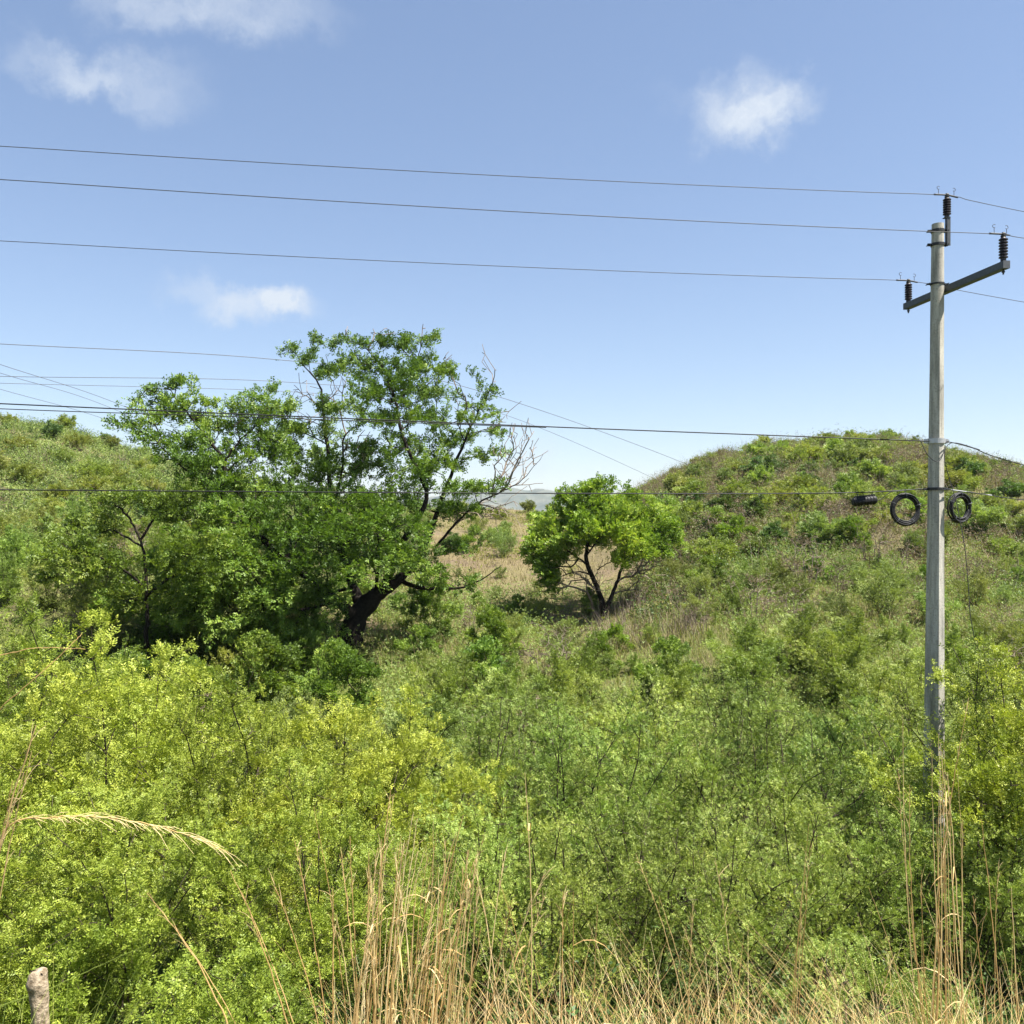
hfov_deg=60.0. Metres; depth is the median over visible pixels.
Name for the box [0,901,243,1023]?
bush
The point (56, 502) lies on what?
scrub bush
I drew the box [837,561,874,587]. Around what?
shrub
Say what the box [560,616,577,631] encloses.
shrub
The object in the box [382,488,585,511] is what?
distant hill
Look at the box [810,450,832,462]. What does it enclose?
scrub bush
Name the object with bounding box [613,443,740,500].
dry grass
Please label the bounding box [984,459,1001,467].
scrub bush
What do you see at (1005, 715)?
thorn bush
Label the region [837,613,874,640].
shrub
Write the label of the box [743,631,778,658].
shrub
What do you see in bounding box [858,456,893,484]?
scrub bush
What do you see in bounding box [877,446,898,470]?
scrub bush
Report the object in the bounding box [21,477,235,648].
slender tree
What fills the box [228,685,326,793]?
shrub
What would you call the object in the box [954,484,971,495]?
scrub bush
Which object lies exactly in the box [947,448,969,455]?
scrub bush
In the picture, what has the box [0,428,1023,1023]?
ground
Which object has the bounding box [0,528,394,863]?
ground scrub
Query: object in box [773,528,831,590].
shrub
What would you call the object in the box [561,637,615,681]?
shrub
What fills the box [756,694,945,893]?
acacia bush
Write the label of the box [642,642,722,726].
shrub
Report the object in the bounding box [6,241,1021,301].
power line
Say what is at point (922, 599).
shrub
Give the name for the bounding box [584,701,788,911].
acacia bush
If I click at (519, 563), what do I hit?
dry grass
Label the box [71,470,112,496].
scrub bush
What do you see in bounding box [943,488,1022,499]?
communication cable
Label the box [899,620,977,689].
shrub
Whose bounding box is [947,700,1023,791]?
shrub
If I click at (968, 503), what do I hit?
cable coil
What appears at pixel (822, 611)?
dry grass
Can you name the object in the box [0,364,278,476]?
power line
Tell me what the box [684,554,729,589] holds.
shrub
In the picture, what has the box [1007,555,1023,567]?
shrub
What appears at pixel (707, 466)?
dead sticks
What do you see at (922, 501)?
scrub bush
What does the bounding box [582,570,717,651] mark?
dead sticks
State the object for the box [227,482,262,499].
scrub bush
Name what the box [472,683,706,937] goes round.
acacia bush
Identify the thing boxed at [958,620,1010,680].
shrub
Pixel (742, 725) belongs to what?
acacia bush
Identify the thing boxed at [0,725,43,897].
dry canes
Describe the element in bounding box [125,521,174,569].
shrub
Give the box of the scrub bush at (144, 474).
[134,469,154,479]
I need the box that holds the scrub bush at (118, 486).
[97,481,131,513]
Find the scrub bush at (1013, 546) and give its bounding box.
[984,534,1023,556]
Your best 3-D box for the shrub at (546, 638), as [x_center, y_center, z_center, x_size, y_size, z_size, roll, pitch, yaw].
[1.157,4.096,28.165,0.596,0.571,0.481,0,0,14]
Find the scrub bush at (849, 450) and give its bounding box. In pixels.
[827,440,873,465]
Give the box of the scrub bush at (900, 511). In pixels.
[875,499,911,519]
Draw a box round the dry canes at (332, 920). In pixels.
[136,809,357,1023]
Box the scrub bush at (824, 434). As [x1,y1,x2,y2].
[811,431,834,442]
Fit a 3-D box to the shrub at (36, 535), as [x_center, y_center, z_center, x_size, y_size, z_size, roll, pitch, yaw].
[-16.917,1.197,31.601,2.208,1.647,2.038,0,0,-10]
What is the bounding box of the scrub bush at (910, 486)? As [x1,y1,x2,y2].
[888,484,922,497]
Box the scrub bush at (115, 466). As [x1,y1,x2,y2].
[98,460,129,482]
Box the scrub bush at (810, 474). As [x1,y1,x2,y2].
[801,472,822,484]
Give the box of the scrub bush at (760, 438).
[753,434,771,444]
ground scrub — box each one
[0,414,442,589]
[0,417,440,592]
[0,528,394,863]
[355,517,1023,823]
[378,487,680,635]
[624,434,1023,624]
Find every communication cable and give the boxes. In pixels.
[0,403,928,441]
[0,488,926,493]
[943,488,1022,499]
[945,441,1023,464]
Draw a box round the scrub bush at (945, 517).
[913,504,956,528]
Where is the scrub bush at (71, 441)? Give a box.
[60,429,87,449]
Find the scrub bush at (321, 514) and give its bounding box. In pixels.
[307,506,330,522]
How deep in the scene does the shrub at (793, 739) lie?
18.45 m
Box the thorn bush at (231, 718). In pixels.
[49,659,272,910]
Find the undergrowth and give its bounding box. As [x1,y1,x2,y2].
[0,843,1023,1023]
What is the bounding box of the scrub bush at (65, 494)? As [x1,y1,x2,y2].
[42,479,78,500]
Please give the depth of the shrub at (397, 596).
31.50 m
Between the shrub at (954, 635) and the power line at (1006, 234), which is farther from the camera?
the shrub at (954, 635)
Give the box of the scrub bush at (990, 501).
[978,491,1014,520]
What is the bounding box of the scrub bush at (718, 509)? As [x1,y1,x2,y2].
[697,504,734,528]
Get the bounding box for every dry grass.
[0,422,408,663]
[364,460,740,660]
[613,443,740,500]
[645,526,1023,667]
[646,437,1023,591]
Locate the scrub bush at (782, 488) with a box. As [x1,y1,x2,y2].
[754,482,794,504]
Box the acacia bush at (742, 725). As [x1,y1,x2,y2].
[667,666,855,843]
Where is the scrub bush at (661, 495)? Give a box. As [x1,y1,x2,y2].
[655,491,667,499]
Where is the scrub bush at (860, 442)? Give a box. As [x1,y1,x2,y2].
[845,434,876,456]
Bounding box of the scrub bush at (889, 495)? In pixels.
[839,479,896,510]
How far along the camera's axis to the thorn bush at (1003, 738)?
10.51 m
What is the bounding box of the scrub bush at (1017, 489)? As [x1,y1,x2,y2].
[993,478,1023,500]
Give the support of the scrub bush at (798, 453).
on the ground at (460, 530)
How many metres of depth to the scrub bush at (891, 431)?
76.17 m
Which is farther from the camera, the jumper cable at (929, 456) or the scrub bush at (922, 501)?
the scrub bush at (922, 501)
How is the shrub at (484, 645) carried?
on the ground at (460, 530)
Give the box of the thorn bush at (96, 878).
[0,758,276,1023]
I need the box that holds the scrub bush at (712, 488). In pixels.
[705,484,718,499]
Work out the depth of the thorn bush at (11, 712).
13.23 m
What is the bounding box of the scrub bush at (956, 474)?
[917,463,968,488]
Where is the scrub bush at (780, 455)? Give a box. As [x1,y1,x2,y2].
[773,450,785,459]
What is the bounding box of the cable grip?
[952,489,991,495]
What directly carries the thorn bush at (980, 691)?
on the ground at (460, 530)
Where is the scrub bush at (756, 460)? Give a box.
[738,455,763,472]
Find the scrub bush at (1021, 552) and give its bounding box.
[1014,545,1023,559]
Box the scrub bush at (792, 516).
[780,509,811,526]
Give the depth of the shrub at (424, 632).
24.58 m
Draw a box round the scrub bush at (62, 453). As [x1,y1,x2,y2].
[47,446,74,464]
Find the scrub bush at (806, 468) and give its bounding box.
[795,460,819,474]
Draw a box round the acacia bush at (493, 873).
[357,789,594,1023]
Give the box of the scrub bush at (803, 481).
[774,472,819,497]
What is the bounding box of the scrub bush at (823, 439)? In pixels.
[819,434,837,445]
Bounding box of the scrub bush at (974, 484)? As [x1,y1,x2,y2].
[946,467,982,491]
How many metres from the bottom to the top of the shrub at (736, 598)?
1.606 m
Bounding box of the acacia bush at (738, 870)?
[612,792,863,1023]
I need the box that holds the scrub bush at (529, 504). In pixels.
[519,498,536,512]
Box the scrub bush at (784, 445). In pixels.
[768,440,789,452]
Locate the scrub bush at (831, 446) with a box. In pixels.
[820,436,854,454]
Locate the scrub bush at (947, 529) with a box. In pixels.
[924,520,958,547]
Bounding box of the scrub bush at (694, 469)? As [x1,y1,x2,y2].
[684,463,709,476]
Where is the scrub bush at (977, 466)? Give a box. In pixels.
[953,457,984,476]
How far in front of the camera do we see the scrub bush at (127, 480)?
50.35 m
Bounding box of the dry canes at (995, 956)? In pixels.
[969,819,1019,1023]
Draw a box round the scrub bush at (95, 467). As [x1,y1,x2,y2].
[67,457,111,479]
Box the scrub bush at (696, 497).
[685,491,705,502]
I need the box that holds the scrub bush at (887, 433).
[880,430,893,441]
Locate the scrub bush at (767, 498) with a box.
[747,486,778,510]
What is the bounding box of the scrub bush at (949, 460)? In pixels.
[945,451,983,477]
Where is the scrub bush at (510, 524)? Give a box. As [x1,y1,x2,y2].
[499,520,512,529]
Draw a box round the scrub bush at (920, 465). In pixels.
[908,460,927,470]
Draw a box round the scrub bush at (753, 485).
[736,484,758,492]
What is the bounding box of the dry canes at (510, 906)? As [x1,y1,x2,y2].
[468,778,611,1023]
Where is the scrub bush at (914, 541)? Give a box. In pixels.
[899,525,926,558]
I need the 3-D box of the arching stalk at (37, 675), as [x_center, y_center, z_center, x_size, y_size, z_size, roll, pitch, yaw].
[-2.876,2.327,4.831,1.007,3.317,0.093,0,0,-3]
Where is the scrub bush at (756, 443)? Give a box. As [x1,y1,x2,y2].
[746,439,767,453]
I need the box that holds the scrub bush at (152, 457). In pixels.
[142,453,161,463]
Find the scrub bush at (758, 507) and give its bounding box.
[739,494,770,523]
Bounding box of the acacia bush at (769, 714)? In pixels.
[651,678,910,925]
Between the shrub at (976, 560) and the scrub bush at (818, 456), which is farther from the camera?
the scrub bush at (818, 456)
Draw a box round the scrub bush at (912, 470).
[888,458,925,484]
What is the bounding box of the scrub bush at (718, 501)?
[703,492,739,513]
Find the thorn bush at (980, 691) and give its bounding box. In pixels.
[858,636,1023,951]
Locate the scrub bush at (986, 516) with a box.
[944,498,1008,537]
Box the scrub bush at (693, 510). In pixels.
[671,499,702,520]
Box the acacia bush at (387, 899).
[281,825,500,1023]
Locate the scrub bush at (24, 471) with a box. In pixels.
[4,459,48,485]
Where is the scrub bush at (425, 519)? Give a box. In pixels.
[408,512,428,523]
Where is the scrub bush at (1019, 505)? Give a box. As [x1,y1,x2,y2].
[995,494,1023,516]
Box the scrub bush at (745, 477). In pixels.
[743,470,754,481]
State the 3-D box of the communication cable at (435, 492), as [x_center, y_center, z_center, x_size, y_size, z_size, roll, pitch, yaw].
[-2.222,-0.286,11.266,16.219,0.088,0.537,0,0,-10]
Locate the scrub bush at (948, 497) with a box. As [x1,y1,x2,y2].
[944,492,975,517]
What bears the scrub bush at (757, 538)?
on the ground at (460, 530)
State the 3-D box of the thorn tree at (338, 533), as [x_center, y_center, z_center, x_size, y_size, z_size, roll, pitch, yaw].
[-5.081,-0.231,24.920,10.108,10.516,9.042,0,0,26]
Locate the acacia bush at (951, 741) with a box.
[877,688,1008,893]
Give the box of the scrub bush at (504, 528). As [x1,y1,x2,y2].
[495,525,511,535]
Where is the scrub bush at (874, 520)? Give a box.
[848,513,879,532]
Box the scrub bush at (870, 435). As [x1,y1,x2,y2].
[856,432,881,443]
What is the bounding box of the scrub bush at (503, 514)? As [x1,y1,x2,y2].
[488,506,509,519]
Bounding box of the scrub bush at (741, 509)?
[730,504,756,522]
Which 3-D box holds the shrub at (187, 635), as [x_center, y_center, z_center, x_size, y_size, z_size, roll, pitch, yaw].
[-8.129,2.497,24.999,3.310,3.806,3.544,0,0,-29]
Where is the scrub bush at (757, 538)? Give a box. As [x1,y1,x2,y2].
[741,534,776,556]
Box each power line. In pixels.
[0,146,1023,211]
[0,179,1021,237]
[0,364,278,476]
[0,376,649,476]
[1,373,241,467]
[1,389,226,467]
[4,383,420,404]
[5,344,687,464]
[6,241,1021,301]
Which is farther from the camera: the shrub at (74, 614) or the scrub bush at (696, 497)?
the scrub bush at (696, 497)
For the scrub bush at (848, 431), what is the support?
on the ground at (460, 530)
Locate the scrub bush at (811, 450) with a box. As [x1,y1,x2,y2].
[782,439,826,461]
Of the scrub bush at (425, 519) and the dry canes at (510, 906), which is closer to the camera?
the dry canes at (510, 906)
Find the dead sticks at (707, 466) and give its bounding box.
[646,430,1023,592]
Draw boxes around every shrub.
[0,499,57,532]
[0,510,38,552]
[0,520,48,574]
[0,551,28,604]
[0,623,50,713]
[5,661,90,729]
[14,560,81,614]
[15,523,63,553]
[18,503,66,544]
[41,606,89,655]
[54,491,98,533]
[55,589,136,657]
[56,552,144,632]
[78,524,123,562]
[81,544,216,654]
[83,647,162,721]
[84,509,144,554]
[87,549,147,597]
[110,522,159,564]
[113,515,134,544]
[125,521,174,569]
[126,650,178,701]
[148,654,240,743]
[162,523,195,543]
[172,549,295,659]
[186,692,263,798]
[188,592,274,670]
[195,628,311,723]
[204,636,292,710]
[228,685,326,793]
[245,542,332,642]
[254,568,306,622]
[261,602,297,639]
[283,627,342,695]
[290,636,385,740]
[346,580,381,620]
[374,685,507,779]
[379,634,398,649]
[382,591,419,617]
[390,623,441,662]
[392,648,490,743]
[396,579,464,641]
[416,646,480,714]
[443,590,459,602]
[452,567,461,575]
[455,602,483,629]
[455,634,514,696]
[457,651,553,737]
[460,524,486,551]
[461,602,525,664]
[464,694,571,798]
[465,515,487,533]
[469,591,486,605]
[485,585,502,597]
[488,527,518,557]
[494,566,507,577]
[499,623,528,654]
[500,610,525,640]
[504,593,528,614]
[511,612,531,628]
[511,621,599,684]
[522,594,549,619]
[524,639,602,714]
[528,579,542,594]
[538,684,621,779]
[540,634,553,647]
[544,633,573,655]
[550,623,582,648]
[559,634,618,699]
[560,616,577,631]
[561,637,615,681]
[579,586,599,614]
[581,629,622,675]
[588,681,689,762]
[600,622,634,652]
[617,574,652,604]
[621,649,645,673]
[630,634,702,697]
[635,620,666,644]
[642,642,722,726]
[650,620,664,631]
[654,554,692,583]
[667,532,697,562]
[676,567,723,598]
[677,592,722,620]
[678,555,694,567]
[681,604,713,632]
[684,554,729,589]
[689,554,732,579]
[698,615,780,679]
[705,627,717,640]
[707,637,795,712]
[709,611,723,623]
[713,570,759,611]
[715,513,758,546]
[721,558,777,595]
[721,567,779,620]
[733,560,752,580]
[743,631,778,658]
[748,600,852,673]
[759,554,793,579]
[767,560,811,587]
[770,581,820,619]
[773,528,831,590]
[774,572,817,605]
[779,699,861,772]
[793,616,876,707]
[793,691,919,782]
[794,554,808,565]
[799,554,836,582]
[801,604,901,673]
[815,591,854,621]
[815,612,830,624]
[819,561,855,598]
[826,653,924,740]
[829,554,860,573]
[833,481,852,509]
[833,515,873,552]
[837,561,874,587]
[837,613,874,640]
[840,520,898,568]
[850,652,954,721]
[854,567,918,618]
[868,556,885,570]
[868,559,922,594]
[873,612,893,626]
[890,554,901,566]
[891,621,920,643]
[895,677,989,742]
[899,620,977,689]
[905,575,925,607]
[912,582,967,625]
[917,564,925,585]
[918,554,926,564]
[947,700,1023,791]
[948,566,994,607]
[950,606,1021,658]
[955,555,980,574]
[956,673,1023,729]
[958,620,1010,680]
[959,555,999,586]
[960,634,1023,700]
[982,555,1013,575]
[984,584,1014,606]
[986,633,1023,678]
[988,600,1023,634]
[995,623,1023,664]
[997,614,1023,639]
[1003,566,1023,587]
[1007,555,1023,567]
[1012,613,1023,627]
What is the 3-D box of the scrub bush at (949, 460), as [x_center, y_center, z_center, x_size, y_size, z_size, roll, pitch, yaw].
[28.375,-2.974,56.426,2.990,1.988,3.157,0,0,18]
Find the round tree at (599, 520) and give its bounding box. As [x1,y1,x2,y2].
[515,471,687,616]
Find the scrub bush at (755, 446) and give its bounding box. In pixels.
[743,441,774,456]
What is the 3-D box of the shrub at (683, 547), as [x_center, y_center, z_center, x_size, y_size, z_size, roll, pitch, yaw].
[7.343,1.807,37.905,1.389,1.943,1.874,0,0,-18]
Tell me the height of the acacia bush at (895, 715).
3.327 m
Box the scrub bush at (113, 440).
[102,432,121,450]
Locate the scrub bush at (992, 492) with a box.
[984,487,1003,499]
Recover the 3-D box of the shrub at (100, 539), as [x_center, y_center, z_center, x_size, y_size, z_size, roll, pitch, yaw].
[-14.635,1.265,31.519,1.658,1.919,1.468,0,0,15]
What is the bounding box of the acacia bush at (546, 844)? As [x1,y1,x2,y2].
[434,795,675,1023]
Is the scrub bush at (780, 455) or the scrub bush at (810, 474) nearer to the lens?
the scrub bush at (810, 474)
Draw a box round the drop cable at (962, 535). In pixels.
[944,442,979,648]
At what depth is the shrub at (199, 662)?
19.84 m
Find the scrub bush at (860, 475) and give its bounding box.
[835,468,866,481]
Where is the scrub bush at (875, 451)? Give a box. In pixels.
[855,446,893,465]
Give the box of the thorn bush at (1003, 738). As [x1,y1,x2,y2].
[945,704,1023,902]
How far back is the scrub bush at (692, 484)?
53.62 m
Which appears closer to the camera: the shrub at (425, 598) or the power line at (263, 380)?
the shrub at (425, 598)
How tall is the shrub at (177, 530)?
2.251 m
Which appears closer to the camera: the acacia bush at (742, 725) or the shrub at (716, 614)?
the acacia bush at (742, 725)
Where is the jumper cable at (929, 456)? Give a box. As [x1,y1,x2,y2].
[920,441,945,461]
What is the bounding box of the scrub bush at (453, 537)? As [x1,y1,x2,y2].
[437,531,468,551]
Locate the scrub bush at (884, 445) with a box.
[879,443,893,454]
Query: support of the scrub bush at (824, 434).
on the ground at (460, 530)
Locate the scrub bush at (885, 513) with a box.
[871,506,902,526]
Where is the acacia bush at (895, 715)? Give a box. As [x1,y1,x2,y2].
[821,659,969,825]
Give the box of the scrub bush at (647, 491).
[641,490,656,501]
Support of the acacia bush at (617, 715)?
on the ground at (460, 530)
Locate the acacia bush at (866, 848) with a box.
[786,771,1023,1004]
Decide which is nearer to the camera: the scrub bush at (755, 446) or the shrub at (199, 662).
the shrub at (199, 662)
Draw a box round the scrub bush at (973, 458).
[962,454,980,462]
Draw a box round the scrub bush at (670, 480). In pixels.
[660,471,687,492]
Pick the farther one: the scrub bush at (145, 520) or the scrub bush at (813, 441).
the scrub bush at (813, 441)
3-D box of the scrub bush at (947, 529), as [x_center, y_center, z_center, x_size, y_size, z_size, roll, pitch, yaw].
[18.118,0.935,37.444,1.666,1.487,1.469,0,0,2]
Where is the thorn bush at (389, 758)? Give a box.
[192,687,457,1002]
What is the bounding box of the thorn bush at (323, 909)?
[139,745,458,1023]
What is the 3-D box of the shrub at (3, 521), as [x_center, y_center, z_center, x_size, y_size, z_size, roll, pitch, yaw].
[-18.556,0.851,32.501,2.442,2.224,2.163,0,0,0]
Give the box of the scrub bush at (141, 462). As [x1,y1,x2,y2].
[130,457,157,473]
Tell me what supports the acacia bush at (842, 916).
on the ground at (460, 530)
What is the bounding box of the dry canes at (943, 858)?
[877,698,986,1023]
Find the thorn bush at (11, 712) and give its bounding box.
[0,582,145,889]
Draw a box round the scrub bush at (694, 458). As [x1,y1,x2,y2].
[689,455,705,462]
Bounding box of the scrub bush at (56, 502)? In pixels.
[30,494,65,513]
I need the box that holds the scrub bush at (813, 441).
[804,437,814,445]
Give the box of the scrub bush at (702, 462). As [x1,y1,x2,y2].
[690,457,714,470]
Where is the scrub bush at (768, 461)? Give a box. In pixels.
[751,453,788,478]
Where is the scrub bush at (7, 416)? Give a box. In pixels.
[0,412,11,423]
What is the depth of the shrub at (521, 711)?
18.58 m
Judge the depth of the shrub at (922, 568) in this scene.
31.45 m
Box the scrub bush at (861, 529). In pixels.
[834,516,868,546]
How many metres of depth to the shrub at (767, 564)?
32.69 m
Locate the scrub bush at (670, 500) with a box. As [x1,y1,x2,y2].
[647,492,689,512]
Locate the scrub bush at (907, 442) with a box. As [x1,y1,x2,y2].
[892,438,912,448]
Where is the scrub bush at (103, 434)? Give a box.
[95,432,108,442]
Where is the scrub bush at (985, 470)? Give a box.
[970,458,991,476]
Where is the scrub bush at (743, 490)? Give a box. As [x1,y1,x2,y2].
[734,484,755,503]
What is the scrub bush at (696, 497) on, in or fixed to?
on the ground at (460, 530)
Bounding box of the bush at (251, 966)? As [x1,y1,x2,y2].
[127,934,337,1023]
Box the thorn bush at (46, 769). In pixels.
[0,652,120,915]
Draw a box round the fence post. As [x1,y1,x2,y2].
[26,967,49,1023]
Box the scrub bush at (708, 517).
[693,509,721,533]
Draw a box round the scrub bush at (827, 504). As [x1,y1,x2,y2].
[814,496,848,523]
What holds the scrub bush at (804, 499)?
on the ground at (460, 530)
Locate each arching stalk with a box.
[0,633,81,709]
[0,647,81,655]
[0,812,247,868]
[0,944,147,1006]
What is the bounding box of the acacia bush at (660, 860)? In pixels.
[540,785,790,1023]
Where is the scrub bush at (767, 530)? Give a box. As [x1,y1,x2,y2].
[756,520,788,545]
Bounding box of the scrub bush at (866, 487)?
[842,479,882,516]
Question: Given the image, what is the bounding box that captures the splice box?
[851,488,921,506]
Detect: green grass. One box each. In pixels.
[0,504,373,788]
[0,939,266,1023]
[370,941,1017,1023]
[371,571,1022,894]
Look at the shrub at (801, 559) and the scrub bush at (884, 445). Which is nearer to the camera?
the shrub at (801, 559)
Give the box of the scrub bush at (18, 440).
[1,433,37,453]
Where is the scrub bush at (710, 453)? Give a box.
[701,451,717,460]
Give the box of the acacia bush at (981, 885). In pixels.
[873,811,1023,1015]
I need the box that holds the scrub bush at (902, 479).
[883,470,918,489]
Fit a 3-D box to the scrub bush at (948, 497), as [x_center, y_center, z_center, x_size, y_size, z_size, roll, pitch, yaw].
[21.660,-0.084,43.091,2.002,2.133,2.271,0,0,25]
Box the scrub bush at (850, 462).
[847,458,858,467]
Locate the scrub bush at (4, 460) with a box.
[0,448,12,471]
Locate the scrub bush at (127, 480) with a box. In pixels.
[100,472,134,488]
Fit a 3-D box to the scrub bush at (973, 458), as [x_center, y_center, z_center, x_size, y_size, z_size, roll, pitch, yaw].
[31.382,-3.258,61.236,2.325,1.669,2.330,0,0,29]
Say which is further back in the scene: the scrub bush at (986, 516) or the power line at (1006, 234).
the scrub bush at (986, 516)
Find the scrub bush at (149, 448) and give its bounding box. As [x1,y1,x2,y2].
[138,444,152,456]
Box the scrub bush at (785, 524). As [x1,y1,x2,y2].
[767,515,792,538]
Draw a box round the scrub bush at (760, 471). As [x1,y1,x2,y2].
[746,463,775,488]
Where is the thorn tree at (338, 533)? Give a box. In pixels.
[101,326,545,651]
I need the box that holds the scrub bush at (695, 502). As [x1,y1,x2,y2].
[691,498,706,509]
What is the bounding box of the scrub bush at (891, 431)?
[878,428,901,439]
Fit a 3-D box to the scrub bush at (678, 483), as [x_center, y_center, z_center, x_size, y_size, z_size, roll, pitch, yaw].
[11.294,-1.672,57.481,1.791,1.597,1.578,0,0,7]
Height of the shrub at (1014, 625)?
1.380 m
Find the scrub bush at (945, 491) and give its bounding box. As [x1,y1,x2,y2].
[917,489,957,504]
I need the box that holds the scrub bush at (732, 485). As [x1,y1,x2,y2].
[715,474,750,498]
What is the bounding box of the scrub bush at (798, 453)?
[785,446,809,465]
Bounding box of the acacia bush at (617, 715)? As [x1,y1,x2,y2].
[533,675,710,856]
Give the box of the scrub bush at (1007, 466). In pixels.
[997,461,1020,479]
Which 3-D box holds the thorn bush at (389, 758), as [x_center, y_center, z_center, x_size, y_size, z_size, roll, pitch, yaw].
[-2.111,4.081,10.482,3.353,4.032,3.460,0,0,-40]
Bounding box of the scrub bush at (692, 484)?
[672,477,711,500]
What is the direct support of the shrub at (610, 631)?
on the ground at (460, 530)
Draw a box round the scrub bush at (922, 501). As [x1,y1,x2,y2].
[890,496,927,525]
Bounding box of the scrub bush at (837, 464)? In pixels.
[823,457,846,471]
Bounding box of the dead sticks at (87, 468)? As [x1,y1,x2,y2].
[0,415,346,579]
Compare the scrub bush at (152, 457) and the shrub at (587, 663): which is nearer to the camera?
the shrub at (587, 663)
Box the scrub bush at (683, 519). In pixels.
[675,508,700,532]
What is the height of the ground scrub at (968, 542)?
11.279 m
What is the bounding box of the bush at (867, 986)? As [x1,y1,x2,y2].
[751,922,982,1023]
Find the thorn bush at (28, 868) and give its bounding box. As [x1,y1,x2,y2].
[0,735,143,985]
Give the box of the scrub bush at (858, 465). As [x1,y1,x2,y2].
[848,460,866,473]
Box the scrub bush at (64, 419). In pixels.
[48,413,78,430]
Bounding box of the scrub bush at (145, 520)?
[132,514,171,535]
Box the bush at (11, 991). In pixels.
[0,920,108,1023]
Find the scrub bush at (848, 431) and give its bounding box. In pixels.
[845,429,855,436]
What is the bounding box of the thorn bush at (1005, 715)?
[852,640,1023,986]
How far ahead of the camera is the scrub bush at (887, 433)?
73.87 m
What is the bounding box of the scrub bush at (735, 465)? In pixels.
[723,459,749,472]
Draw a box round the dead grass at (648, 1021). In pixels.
[177,893,1023,1023]
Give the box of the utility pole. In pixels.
[903,193,1009,916]
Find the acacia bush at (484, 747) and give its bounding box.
[399,688,616,916]
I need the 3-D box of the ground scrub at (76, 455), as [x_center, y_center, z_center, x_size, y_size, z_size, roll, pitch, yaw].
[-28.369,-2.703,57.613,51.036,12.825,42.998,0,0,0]
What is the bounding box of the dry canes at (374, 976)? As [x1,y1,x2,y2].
[332,790,488,1023]
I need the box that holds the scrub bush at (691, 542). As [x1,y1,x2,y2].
[651,533,699,563]
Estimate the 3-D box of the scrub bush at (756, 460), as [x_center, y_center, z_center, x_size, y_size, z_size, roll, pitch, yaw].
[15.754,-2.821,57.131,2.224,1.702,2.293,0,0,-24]
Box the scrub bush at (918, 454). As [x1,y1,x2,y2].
[900,442,927,464]
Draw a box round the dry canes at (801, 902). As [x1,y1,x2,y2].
[790,827,817,1023]
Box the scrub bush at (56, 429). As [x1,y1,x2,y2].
[40,420,62,438]
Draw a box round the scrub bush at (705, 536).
[701,523,737,540]
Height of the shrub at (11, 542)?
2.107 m
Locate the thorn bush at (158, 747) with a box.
[0,605,267,991]
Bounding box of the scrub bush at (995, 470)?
[987,466,1009,484]
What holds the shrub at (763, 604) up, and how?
on the ground at (460, 530)
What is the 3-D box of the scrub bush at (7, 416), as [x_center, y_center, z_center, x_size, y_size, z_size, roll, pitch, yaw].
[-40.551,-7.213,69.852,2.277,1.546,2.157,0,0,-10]
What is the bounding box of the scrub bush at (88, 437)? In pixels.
[82,435,96,447]
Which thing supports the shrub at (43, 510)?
on the ground at (460, 530)
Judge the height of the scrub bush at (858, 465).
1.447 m
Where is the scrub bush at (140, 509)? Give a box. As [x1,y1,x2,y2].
[135,503,156,518]
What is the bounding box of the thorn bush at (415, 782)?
[307,681,544,955]
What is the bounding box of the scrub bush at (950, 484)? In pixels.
[927,478,959,492]
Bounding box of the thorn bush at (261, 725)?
[42,660,372,1023]
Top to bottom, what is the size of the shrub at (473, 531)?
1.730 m
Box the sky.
[0,0,1023,498]
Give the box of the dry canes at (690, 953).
[634,855,908,1023]
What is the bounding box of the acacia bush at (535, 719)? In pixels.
[454,672,624,845]
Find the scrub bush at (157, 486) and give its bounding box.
[137,476,166,494]
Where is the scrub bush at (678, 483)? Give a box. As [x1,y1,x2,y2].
[675,476,691,488]
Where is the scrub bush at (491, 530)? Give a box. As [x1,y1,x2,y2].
[480,524,507,545]
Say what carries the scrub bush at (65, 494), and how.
on the ground at (460, 530)
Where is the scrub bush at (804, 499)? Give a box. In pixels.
[790,479,841,517]
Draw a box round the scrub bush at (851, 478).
[830,469,872,490]
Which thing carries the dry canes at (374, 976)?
on the ground at (460, 530)
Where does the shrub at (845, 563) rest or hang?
on the ground at (460, 530)
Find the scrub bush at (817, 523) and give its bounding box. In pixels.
[794,505,847,551]
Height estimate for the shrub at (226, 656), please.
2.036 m
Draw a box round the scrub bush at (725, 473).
[715,465,736,484]
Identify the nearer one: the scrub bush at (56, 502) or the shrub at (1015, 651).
the shrub at (1015, 651)
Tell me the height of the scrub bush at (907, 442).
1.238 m
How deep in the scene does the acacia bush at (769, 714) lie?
12.51 m
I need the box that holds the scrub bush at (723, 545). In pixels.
[686,530,738,567]
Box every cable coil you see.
[890,492,920,525]
[947,491,971,522]
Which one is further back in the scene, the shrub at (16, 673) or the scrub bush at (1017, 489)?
the scrub bush at (1017, 489)
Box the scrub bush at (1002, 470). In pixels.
[989,465,1013,476]
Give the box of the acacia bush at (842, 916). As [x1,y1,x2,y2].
[700,778,935,1015]
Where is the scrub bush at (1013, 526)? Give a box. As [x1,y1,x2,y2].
[994,514,1023,541]
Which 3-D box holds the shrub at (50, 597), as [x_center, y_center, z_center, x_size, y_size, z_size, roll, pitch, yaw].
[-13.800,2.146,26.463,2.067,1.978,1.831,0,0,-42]

